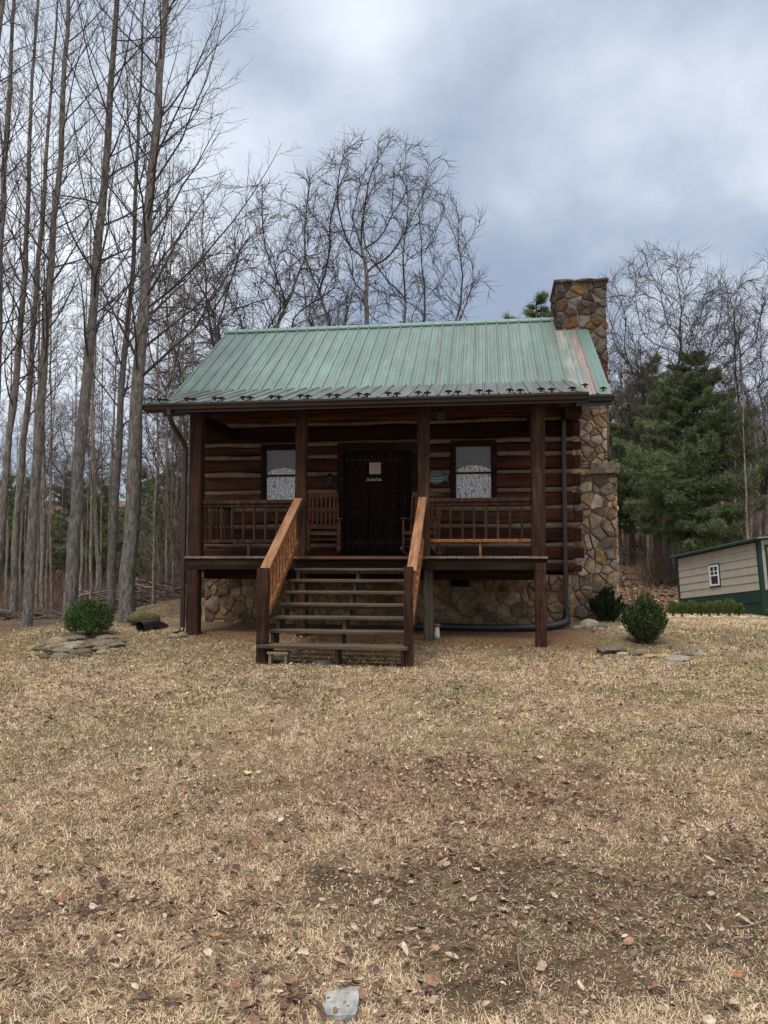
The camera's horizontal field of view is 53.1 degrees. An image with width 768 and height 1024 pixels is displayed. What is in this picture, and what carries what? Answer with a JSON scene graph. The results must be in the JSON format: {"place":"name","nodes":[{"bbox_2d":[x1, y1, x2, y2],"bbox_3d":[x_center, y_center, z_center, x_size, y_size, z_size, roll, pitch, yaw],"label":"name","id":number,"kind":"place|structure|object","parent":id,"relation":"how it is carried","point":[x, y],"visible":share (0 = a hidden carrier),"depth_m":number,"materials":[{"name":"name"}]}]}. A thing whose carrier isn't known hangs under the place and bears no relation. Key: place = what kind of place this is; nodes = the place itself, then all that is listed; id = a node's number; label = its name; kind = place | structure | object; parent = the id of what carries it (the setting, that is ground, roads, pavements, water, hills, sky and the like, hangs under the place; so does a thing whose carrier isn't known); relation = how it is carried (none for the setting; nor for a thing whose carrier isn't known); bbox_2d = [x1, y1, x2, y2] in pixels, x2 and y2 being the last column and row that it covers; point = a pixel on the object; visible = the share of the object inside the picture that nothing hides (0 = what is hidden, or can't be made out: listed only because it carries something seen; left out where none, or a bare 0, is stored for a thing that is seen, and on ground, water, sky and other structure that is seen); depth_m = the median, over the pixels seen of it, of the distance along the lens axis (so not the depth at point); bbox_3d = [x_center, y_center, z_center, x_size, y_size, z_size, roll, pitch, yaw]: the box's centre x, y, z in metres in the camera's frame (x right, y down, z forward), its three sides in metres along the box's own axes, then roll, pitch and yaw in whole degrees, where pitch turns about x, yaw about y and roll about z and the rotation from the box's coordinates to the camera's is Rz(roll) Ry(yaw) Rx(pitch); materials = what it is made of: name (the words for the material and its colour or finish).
{"place":"outdoors","nodes":[
{"label":"outdoors","id":0,"kind":"place"},
{"bbox_2d":[0,501,767,1023],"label":"ground","id":1,"kind":"structure","parent":0,"point":[514,639],"depth_m":4.61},
{"bbox_2d":[2,497,19,570],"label":"pine tree","id":2,"kind":"object","parent":1,"relation":"on","point":[10,536],"visible":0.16,"depth_m":33.36,"materials":[{"name":"green plant"}]},
{"bbox_2d":[0,474,28,580],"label":"pine tree","id":3,"kind":"object","parent":1,"relation":"on","point":[9,496],"visible":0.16,"depth_m":39.84,"materials":[{"name":"green plant"}]},
{"bbox_2d":[0,167,30,483],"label":"slender tree","id":4,"kind":"object","parent":1,"relation":"on","point":[10,346],"visible":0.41,"depth_m":18.58,"materials":[{"name":"grey plant"}]},
{"bbox_2d":[0,284,37,597],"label":"slender tree","id":5,"kind":"object","parent":1,"relation":"on","point":[22,520],"visible":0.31,"depth_m":28.21,"materials":[{"name":"grey plant"}]},
{"bbox_2d":[0,182,40,614],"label":"slender tree","id":6,"kind":"object","parent":1,"relation":"on","point":[6,558],"visible":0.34,"depth_m":18.63,"materials":[{"name":"grey plant"}]},
{"bbox_2d":[8,353,46,572],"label":"slender tree","id":7,"kind":"object","parent":1,"relation":"on","point":[25,527],"visible":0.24,"depth_m":31.85,"materials":[{"name":"grey plant"}]},
{"bbox_2d":[0,609,61,620],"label":"brush pile","id":8,"kind":"object","parent":1,"relation":"on","point":[10,616],"visible":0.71,"depth_m":14.86,"materials":[{"name":"brown plant"}]},
{"bbox_2d":[3,477,65,578],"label":"pine tree","id":9,"kind":"object","parent":1,"relation":"on","point":[55,527],"visible":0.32,"depth_m":33.87,"materials":[{"name":"green plant"}]},
{"bbox_2d":[0,194,69,600],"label":"slender tree","id":10,"kind":"object","parent":1,"relation":"on","point":[33,380],"visible":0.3,"depth_m":26.76,"materials":[{"name":"grey plant"}]},
{"bbox_2d":[0,115,75,608],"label":"slender tree","id":11,"kind":"object","parent":1,"relation":"on","point":[37,560],"visible":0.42,"depth_m":20.19,"materials":[{"name":"grey plant"}]},
{"bbox_2d":[0,0,87,331],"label":"tall tree","id":12,"kind":"object","parent":1,"relation":"on","point":[2,4],"visible":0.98,"depth_m":12.30,"materials":[{"name":"grey plant"}]},
{"bbox_2d":[15,255,74,612],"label":"slender tree","id":13,"kind":"object","parent":1,"relation":"on","point":[40,526],"visible":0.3,"depth_m":23.59,"materials":[{"name":"grey plant"}]},
{"bbox_2d":[0,0,91,401],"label":"tall tree","id":14,"kind":"object","parent":1,"relation":"on","point":[4,167],"visible":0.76,"depth_m":13.64,"materials":[{"name":"grey plant"}]},
{"bbox_2d":[29,386,64,575],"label":"slender tree","id":15,"kind":"object","parent":1,"relation":"on","point":[48,487],"visible":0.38,"depth_m":24.87,"materials":[{"name":"grey plant"}]},
{"bbox_2d":[24,311,70,609],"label":"slender tree","id":16,"kind":"object","parent":1,"relation":"on","point":[47,526],"visible":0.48,"depth_m":22.97,"materials":[{"name":"grey plant"}]},
{"bbox_2d":[10,127,90,609],"bbox_3d":[-7.373,-3.038,17.072,1.440,11.522,1.510,-2,-4,31],"label":"slender tree","id":17,"kind":"object","parent":1,"relation":"on","point":[50,527],"visible":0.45,"depth_m":17.05,"materials":[{"name":"grey plant"}]},
{"bbox_2d":[26,146,77,610],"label":"slender tree","id":18,"kind":"object","parent":1,"relation":"on","point":[43,546],"visible":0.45,"depth_m":17.29,"materials":[{"name":"grey plant"}]},
{"bbox_2d":[0,0,107,618],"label":"tall tree","id":19,"kind":"object","parent":1,"relation":"on","point":[13,604],"visible":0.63,"depth_m":15.78,"materials":[{"name":"grey plant"}]},
{"bbox_2d":[0,0,109,587],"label":"tall tree","id":20,"kind":"object","parent":1,"relation":"on","point":[13,398],"visible":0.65,"depth_m":15.02,"materials":[{"name":"grey plant"}]},
{"bbox_2d":[47,636,66,643],"bbox_3d":[-4.895,1.959,11.521,0.290,0.197,0.201,3,-6,-33],"label":"boulder","id":21,"kind":"object","parent":1,"relation":"on","point":[56,640],"visible":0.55,"depth_m":11.46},
{"bbox_2d":[45,395,71,583],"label":"slender tree","id":22,"kind":"object","parent":1,"relation":"on","point":[62,493],"visible":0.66,"depth_m":34.73,"materials":[{"name":"grey plant"}]},
{"bbox_2d":[12,389,127,586],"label":"spreading tree","id":23,"kind":"object","parent":1,"relation":"on","point":[69,455],"visible":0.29,"depth_m":37.60,"materials":[{"name":"grey plant"}]},
{"bbox_2d":[49,330,91,524],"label":"slender tree","id":24,"kind":"object","parent":1,"relation":"on","point":[72,417],"visible":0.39,"depth_m":31.07,"materials":[{"name":"grey plant"}]},
{"bbox_2d":[0,0,147,626],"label":"tall tree","id":25,"kind":"object","parent":1,"relation":"on","point":[29,578],"visible":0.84,"depth_m":13.69,"materials":[{"name":"grey plant"}]},
{"bbox_2d":[54,285,93,521],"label":"slender tree","id":26,"kind":"object","parent":1,"relation":"on","point":[71,398],"visible":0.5,"depth_m":28.99,"materials":[{"name":"grey plant"}]},
{"bbox_2d":[64,634,87,640],"bbox_3d":[-4.771,1.952,11.883,0.372,0.120,0.271,1,-1,-21],"label":"boulder","id":27,"kind":"object","parent":1,"relation":"on","point":[73,637],"visible":0.85,"depth_m":11.81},
{"bbox_2d":[45,471,107,572],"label":"pine tree","id":28,"kind":"object","parent":1,"relation":"on","point":[57,543],"visible":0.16,"depth_m":37.62,"materials":[{"name":"green plant"}]},
{"bbox_2d":[58,361,97,537],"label":"slender tree","id":29,"kind":"object","parent":1,"relation":"on","point":[72,450],"visible":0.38,"depth_m":32.59,"materials":[{"name":"grey plant"}]},
{"bbox_2d":[68,648,91,656],"bbox_3d":[-4.254,1.989,10.782,0.252,0.141,0.361,-8,-2,39],"label":"edging stone","id":30,"kind":"object","parent":1,"relation":"on","point":[82,652],"visible":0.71,"depth_m":10.70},
{"bbox_2d":[52,189,118,599],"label":"slender tree","id":31,"kind":"object","parent":1,"relation":"on","point":[80,577],"visible":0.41,"depth_m":20.43,"materials":[{"name":"grey plant"}]},
{"bbox_2d":[60,598,115,635],"bbox_3d":[-4.694,1.679,12.199,0.846,0.642,0.881,0,-3,0],"label":"boxwood bush","id":32,"kind":"object","parent":1,"relation":"on","point":[87,608],"visible":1,"depth_m":12.04,"materials":[{"name":"green plant"}]},
{"bbox_2d":[69,341,110,523],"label":"slender tree","id":33,"kind":"object","parent":1,"relation":"on","point":[91,434],"visible":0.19,"depth_m":35.84,"materials":[{"name":"grey plant"}]},
{"bbox_2d":[54,123,128,599],"bbox_3d":[-6.962,-3.327,18.656,1.857,12.801,1.484,-2,-4,36],"label":"slender tree","id":34,"kind":"object","parent":1,"relation":"on","point":[92,473],"visible":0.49,"depth_m":18.52,"materials":[{"name":"grey plant"}]},
{"bbox_2d":[81,343,111,599],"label":"slender tree","id":35,"kind":"object","parent":1,"relation":"on","point":[87,535],"visible":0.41,"depth_m":20.82,"materials":[{"name":"grey plant"}]},
{"bbox_2d":[48,83,145,601],"bbox_3d":[-7.860,-4.225,21.205,2.500,15.604,2.310,3,-4,-43],"label":"slender tree","id":36,"kind":"object","parent":1,"relation":"on","point":[96,546],"visible":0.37,"depth_m":21.01,"materials":[{"name":"grey plant"}]},
{"bbox_2d":[55,478,144,581],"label":"pine tree","id":37,"kind":"object","parent":1,"relation":"on","point":[104,536],"visible":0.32,"depth_m":32.74,"materials":[{"name":"green plant"}]},
{"bbox_2d":[78,249,126,595],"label":"slender tree","id":38,"kind":"object","parent":1,"relation":"on","point":[101,473],"visible":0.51,"depth_m":21.99,"materials":[{"name":"grey plant"}]},
{"bbox_2d":[87,179,153,601],"bbox_3d":[-7.970,-3.068,22.563,2.010,13.513,1.680,0,-3,8],"label":"slender tree","id":39,"kind":"object","parent":1,"relation":"on","point":[110,492],"visible":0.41,"depth_m":22.51,"materials":[{"name":"grey plant"}]},
{"bbox_2d":[0,0,241,623],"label":"tall tree","id":40,"kind":"object","parent":1,"relation":"on","point":[70,593],"visible":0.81,"depth_m":14.17,"materials":[{"name":"grey plant"}]},
{"bbox_2d":[102,466,161,588],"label":"pine tree","id":41,"kind":"object","parent":1,"relation":"on","point":[144,477],"visible":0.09,"depth_m":35.82,"materials":[{"name":"green plant"}]},
{"bbox_2d":[64,0,202,613],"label":"tall tree","id":42,"kind":"object","parent":1,"relation":"on","point":[111,580],"visible":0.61,"depth_m":15.71,"materials":[{"name":"grey plant"}]},
{"bbox_2d":[126,610,149,624],"bbox_3d":[-4.333,1.881,13.687,0.473,0.282,0.430,-1,-4,-4],"label":"boulder","id":43,"kind":"object","parent":1,"relation":"on","point":[135,617],"visible":0.73,"depth_m":13.52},
{"bbox_2d":[78,577,204,608],"bbox_3d":[-5.006,1.996,19.137,5.200,0.764,2.617,0,-3,0],"label":"brush pile","id":44,"kind":"object","parent":1,"relation":"on","point":[164,590],"visible":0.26,"depth_m":18.71,"materials":[{"name":"brown plant"}]},
{"bbox_2d":[104,363,188,573],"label":"spreading tree","id":45,"kind":"object","parent":1,"relation":"on","point":[152,441],"visible":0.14,"depth_m":37.52,"materials":[{"name":"grey plant"}]},
{"bbox_2d":[94,484,205,592],"bbox_3d":[-6.532,1.054,22.875,3.120,4.737,3.829,-1,-3,10],"label":"arching shrub","id":46,"kind":"object","parent":1,"relation":"on","point":[161,572],"visible":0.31,"depth_m":22.61,"materials":[{"name":"brown plant"}]},
{"bbox_2d":[120,150,180,604],"bbox_3d":[-5.242,-3.132,17.905,1.283,11.067,1.606,0,-3,9],"label":"slender tree","id":47,"kind":"object","parent":1,"relation":"on","point":[154,520],"visible":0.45,"depth_m":17.74,"materials":[{"name":"grey plant"}]},
{"bbox_2d":[136,619,168,631],"bbox_3d":[-3.874,1.933,12.947,0.211,0.262,0.762,-1,-3,16],"label":"culvert pipe","id":48,"kind":"object","parent":1,"relation":"on","point":[146,625],"visible":0.91,"depth_m":12.75,"materials":[{"name":"black plastic"}]},
{"bbox_2d":[125,455,192,574],"bbox_3d":[-4.806,-0.002,18.553,3.481,4.306,2.837,-2,-4,34],"label":"arching shrub","id":49,"kind":"object","parent":1,"relation":"on","point":[173,534],"visible":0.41,"depth_m":18.42,"materials":[{"name":"brown plant"}]},
{"bbox_2d":[123,467,204,581],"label":"pine tree","id":50,"kind":"object","parent":1,"relation":"on","point":[145,529],"visible":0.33,"depth_m":29.67,"materials":[{"name":"green plant"}]},
{"bbox_2d":[142,128,198,585],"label":"slender tree","id":51,"kind":"object","parent":1,"relation":"on","point":[166,539],"visible":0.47,"depth_m":19.56,"materials":[{"name":"grey plant"}]},
{"bbox_2d":[144,217,200,598],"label":"slender tree","id":52,"kind":"object","parent":1,"relation":"on","point":[173,562],"visible":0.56,"depth_m":18.84,"materials":[{"name":"grey plant"}]},
{"bbox_2d":[47,0,299,622],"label":"tall tree","id":53,"kind":"object","parent":1,"relation":"on","point":[127,600],"visible":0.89,"depth_m":14.23,"materials":[{"name":"grey plant"}]},
{"bbox_2d":[149,191,203,561],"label":"slender tree","id":54,"kind":"object","parent":1,"relation":"on","point":[181,383],"visible":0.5,"depth_m":20.22,"materials":[{"name":"grey plant"}]},
{"bbox_2d":[96,242,269,500],"bbox_3d":[-7.079,-2.966,29.184,7.686,14.380,7.281,1,-3,-11],"label":"spreading tree","id":55,"kind":"object","parent":1,"relation":"on","point":[179,346],"visible":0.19,"depth_m":28.36,"materials":[{"name":"grey plant"}]},
{"bbox_2d":[162,226,209,599],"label":"slender tree","id":56,"kind":"object","parent":1,"relation":"on","point":[192,368],"visible":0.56,"depth_m":17.22,"materials":[{"name":"grey plant"}]},
{"bbox_2d":[162,166,231,455],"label":"slender tree","id":57,"kind":"object","parent":1,"relation":"on","point":[191,243],"visible":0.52,"depth_m":21.63,"materials":[{"name":"grey plant"}]},
{"bbox_2d":[125,169,366,392],"bbox_3d":[-4.975,-4.457,27.558,8.467,15.377,8.810,1,-3,-19],"label":"spreading tree","id":58,"kind":"object","parent":1,"relation":"on","point":[283,301],"visible":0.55,"depth_m":26.47,"materials":[{"name":"grey plant"}]},
{"bbox_2d":[267,650,290,664],"bbox_3d":[-1.366,1.903,10.005,0.280,0.185,0.180,0,-3,7],"label":"step stool","id":59,"kind":"object","parent":1,"relation":"on","point":[285,657],"visible":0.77,"depth_m":9.95,"materials":[{"name":"brown wood"}]},
{"bbox_2d":[323,986,358,1023],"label":"concrete marker","id":60,"kind":"object","parent":1,"relation":"on","point":[347,1011],"visible":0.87,"depth_m":2.72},
{"bbox_2d":[142,277,619,666],"bbox_3d":[0.377,-1.049,14.908,8.356,7.600,10.053,0,-3,7],"label":"log cabin","id":61,"kind":"object","parent":1,"relation":"on","point":[285,422],"visible":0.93,"depth_m":13.75,"materials":[{"name":"brown wood"}]},
{"bbox_2d":[261,444,295,499],"bbox_3d":[-1.855,-0.688,14.160,0.810,1.115,0.130,0,-3,7],"label":"window","id":62,"kind":"structure","parent":61,"relation":"in","point":[278,461],"depth_m":14.17,"materials":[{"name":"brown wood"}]},
{"bbox_2d":[307,493,341,554],"bbox_3d":[-1.050,0.195,13.342,0.630,1.111,0.915,0,-3,-4],"label":"rocking chair","id":63,"kind":"object","parent":61,"relation":"on","point":[326,496],"visible":0.95,"depth_m":13.53,"materials":[{"name":"brown wood"}]},
{"bbox_2d":[344,451,410,555],"bbox_3d":[-0.121,-0.159,13.864,1.204,1.885,0.125,0,-3,7],"label":"door","id":64,"kind":"structure","parent":61,"relation":"in","point":[377,483],"depth_m":13.87,"materials":[{"name":"wood"}]},
{"bbox_2d":[400,491,444,554],"bbox_3d":[0.659,0.179,13.068,0.630,1.111,0.915,-1,-3,15],"label":"rocking chair","id":65,"kind":"object","parent":61,"relation":"on","point":[433,494],"visible":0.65,"depth_m":13.18,"materials":[{"name":"brown wood"}]},
{"bbox_2d":[430,470,448,483],"bbox_3d":[0.957,-0.620,13.723,0.400,0.250,0.025,0,-3,8],"label":"fish plaque","id":66,"kind":"object","parent":61,"relation":"attached to","point":[437,477],"visible":0.84,"depth_m":13.71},
{"bbox_2d":[450,440,496,497],"bbox_3d":[1.595,-0.713,13.707,0.810,1.115,0.130,0,-3,7],"label":"window","id":67,"kind":"structure","parent":61,"relation":"in","point":[473,462],"depth_m":13.71,"materials":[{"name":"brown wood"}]},
{"bbox_2d":[415,609,570,631],"bbox_3d":[1.895,1.813,12.813,2.718,0.338,0.615,0,-3,-8],"label":"drain pipe","id":68,"kind":"object","parent":61,"relation":"attached to","point":[564,621],"visible":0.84,"depth_m":12.69,"materials":[{"name":"black plastic"}]},
{"bbox_2d":[0,505,762,618],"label":"undergrowth","id":69,"kind":"object","parent":1,"relation":"on","point":[655,576],"visible":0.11,"depth_m":36.97,"materials":[{"name":"brown plant"}]},
{"bbox_2d":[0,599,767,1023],"bbox_3d":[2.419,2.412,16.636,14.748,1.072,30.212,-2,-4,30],"label":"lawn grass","id":70,"kind":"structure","parent":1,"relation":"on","point":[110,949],"depth_m":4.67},
{"bbox_2d":[0,600,767,1023],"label":"leaf litter","id":71,"kind":"object","parent":1,"relation":"on","point":[430,984],"visible":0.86,"depth_m":4.08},
{"bbox_2d":[0,735,767,1023],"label":"wood chips","id":72,"kind":"object","parent":1,"relation":"on","point":[509,1007],"visible":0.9,"depth_m":3.43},
{"bbox_2d":[0,339,767,549],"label":"distant wood","id":73,"kind":"object","parent":1,"relation":"on","point":[761,436],"visible":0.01,"depth_m":51.47,"materials":[{"name":"brown plant"}]},
{"bbox_2d":[267,126,502,327],"bbox_3d":[-0.127,-6.059,30.515,8.818,18.868,8.780,-2,-4,30],"label":"spreading tree","id":74,"kind":"object","parent":1,"relation":"on","point":[367,284],"visible":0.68,"depth_m":29.69,"materials":[{"name":"grey plant"}]},
{"bbox_2d":[501,290,615,421],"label":"pine tree","id":75,"kind":"object","parent":1,"relation":"on","point":[542,297],"visible":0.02,"depth_m":50.70,"materials":[{"name":"green plant"}]},
{"bbox_2d":[580,619,598,627],"bbox_3d":[3.547,1.964,13.320,0.341,0.232,0.237,-7,-8,-6],"label":"bed stone","id":76,"kind":"object","parent":1,"relation":"on","point":[587,623],"visible":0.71,"depth_m":13.24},
{"bbox_2d":[589,586,626,621],"bbox_3d":[4.255,1.751,14.630,0.728,0.705,0.691,-1,-3,21],"label":"dark shrub","id":77,"kind":"object","parent":1,"relation":"on","point":[606,605],"visible":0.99,"depth_m":14.45,"materials":[{"name":"green plant"}]},
{"bbox_2d":[596,645,626,653],"bbox_3d":[3.252,1.997,11.063,0.570,0.157,0.390,8,-11,-34],"label":"bed stone","id":78,"kind":"object","parent":1,"relation":"on","point":[606,649],"visible":0.79,"depth_m":10.91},
{"bbox_2d":[609,387,629,562],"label":"slope tree","id":79,"kind":"object","parent":1,"relation":"on","point":[621,558],"visible":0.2,"depth_m":45.41,"materials":[{"name":"grey plant"}]},
{"bbox_2d":[607,329,659,455],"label":"spreading tree","id":80,"kind":"object","parent":1,"relation":"on","point":[614,366],"visible":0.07,"depth_m":51.10,"materials":[{"name":"grey plant"}]},
{"bbox_2d":[608,404,663,564],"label":"pine tree","id":81,"kind":"object","parent":1,"relation":"on","point":[630,527],"visible":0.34,"depth_m":44.82,"materials":[{"name":"green plant"}]},
{"bbox_2d":[620,576,659,605],"bbox_3d":[5.689,1.883,17.020,0.684,0.959,0.808,2,-4,-33],"label":"yellow shrub","id":82,"kind":"object","parent":1,"relation":"on","point":[632,594],"visible":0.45,"depth_m":16.94,"materials":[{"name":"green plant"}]},
{"bbox_2d":[628,375,656,569],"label":"slope tree","id":83,"kind":"object","parent":1,"relation":"on","point":[648,541],"visible":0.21,"depth_m":42.68,"materials":[{"name":"grey plant"}]},
{"bbox_2d":[619,592,669,642],"bbox_3d":[3.951,1.610,11.732,0.696,0.798,0.768,0,-3,0],"label":"cone shrub","id":84,"kind":"object","parent":1,"relation":"on","point":[641,619],"visible":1,"depth_m":11.60,"materials":[{"name":"green plant"}]},
{"bbox_2d":[633,359,659,561],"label":"slope tree","id":85,"kind":"object","parent":1,"relation":"on","point":[651,539],"visible":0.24,"depth_m":44.00,"materials":[{"name":"grey plant"}]},
{"bbox_2d":[609,354,685,546],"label":"pine tree","id":86,"kind":"object","parent":1,"relation":"on","point":[643,403],"visible":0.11,"depth_m":50.52,"materials":[{"name":"green plant"}]},
{"bbox_2d":[618,541,678,611],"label":"forest litter","id":87,"kind":"object","parent":1,"relation":"on","point":[635,584],"visible":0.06,"depth_m":37.26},
{"bbox_2d":[666,600,679,615],"bbox_3d":[9.132,3.031,24.270,0.435,0.545,0.415,0,-3,0],"label":"hedge ball","id":88,"kind":"object","parent":1,"relation":"on","point":[674,608],"visible":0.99,"depth_m":24.21,"materials":[{"name":"green plant"}]},
{"bbox_2d":[664,655,689,661],"bbox_3d":[3.947,1.988,10.361,0.354,0.114,0.258,1,2,-5],"label":"bed stone","id":89,"kind":"object","parent":1,"relation":"on","point":[677,658],"visible":0.7,"depth_m":10.30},
{"bbox_2d":[598,240,767,582],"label":"spreading tree","id":90,"kind":"object","parent":1,"relation":"on","point":[667,548],"visible":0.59,"depth_m":39.69,"materials":[{"name":"grey plant"}]},
{"bbox_2d":[608,349,767,551],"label":"pine tree","id":91,"kind":"object","parent":1,"relation":"on","point":[693,525],"visible":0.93,"depth_m":36.22,"materials":[{"name":"green plant"}]},
{"bbox_2d":[685,600,697,614],"bbox_3d":[9.714,3.030,24.266,0.415,0.545,0.430,0,-3,0],"label":"hedge ball","id":92,"kind":"object","parent":1,"relation":"on","point":[691,605],"visible":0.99,"depth_m":24.21,"materials":[{"name":"green plant"}]},
{"bbox_2d":[669,536,767,615],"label":"metal shed","id":93,"kind":"structure","parent":1,"relation":"on","point":[737,571],"depth_m":26.80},
{"bbox_2d":[708,563,720,587],"bbox_3d":[11.884,2.285,27.682,0.042,0.840,0.700,0,-10,-8],"label":"window","id":94,"kind":"structure","parent":93,"relation":"in","point":[714,569],"depth_m":27.67,"materials":[{"name":"white paint"}]},
{"bbox_2d":[670,247,767,536],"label":"spreading tree","id":95,"kind":"object","parent":1,"relation":"on","point":[764,415],"visible":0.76,"depth_m":36.02,"materials":[{"name":"grey plant"}]},
{"bbox_2d":[713,600,724,615],"bbox_3d":[10.544,3.017,24.268,0.423,0.569,0.447,0,-3,0],"label":"hedge ball","id":96,"kind":"object","parent":1,"relation":"on","point":[720,606],"visible":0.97,"depth_m":24.19,"materials":[{"name":"green plant"}]},
{"bbox_2d":[723,598,736,615],"bbox_3d":[10.889,3.004,24.275,0.482,0.602,0.464,0,-3,0],"label":"hedge ball","id":97,"kind":"object","parent":1,"relation":"on","point":[729,607],"visible":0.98,"depth_m":24.19,"materials":[{"name":"green plant"}]},
{"bbox_2d":[720,415,764,533],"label":"pine tree","id":98,"kind":"object","parent":1,"relation":"on","point":[727,500],"visible":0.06,"depth_m":55.88,"materials":[{"name":"green plant"}]},
{"bbox_2d":[724,375,767,539],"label":"slope tree","id":99,"kind":"object","parent":1,"relation":"on","point":[747,506],"visible":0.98,"depth_m":33.18,"materials":[{"name":"grey plant"}]},
{"bbox_2d":[741,393,762,538],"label":"slope tree","id":100,"kind":"object","parent":1,"relation":"on","point":[751,523],"visible":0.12,"depth_m":44.64,"materials":[{"name":"grey plant"}]},
{"bbox_2d":[747,387,767,536],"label":"slope tree","id":101,"kind":"object","parent":1,"relation":"on","point":[759,517],"visible":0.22,"depth_m":45.94,"materials":[{"name":"grey plant"}]},
{"bbox_2d":[0,0,767,500],"label":"sky","id":102,"kind":"structure","parent":0,"point":[587,131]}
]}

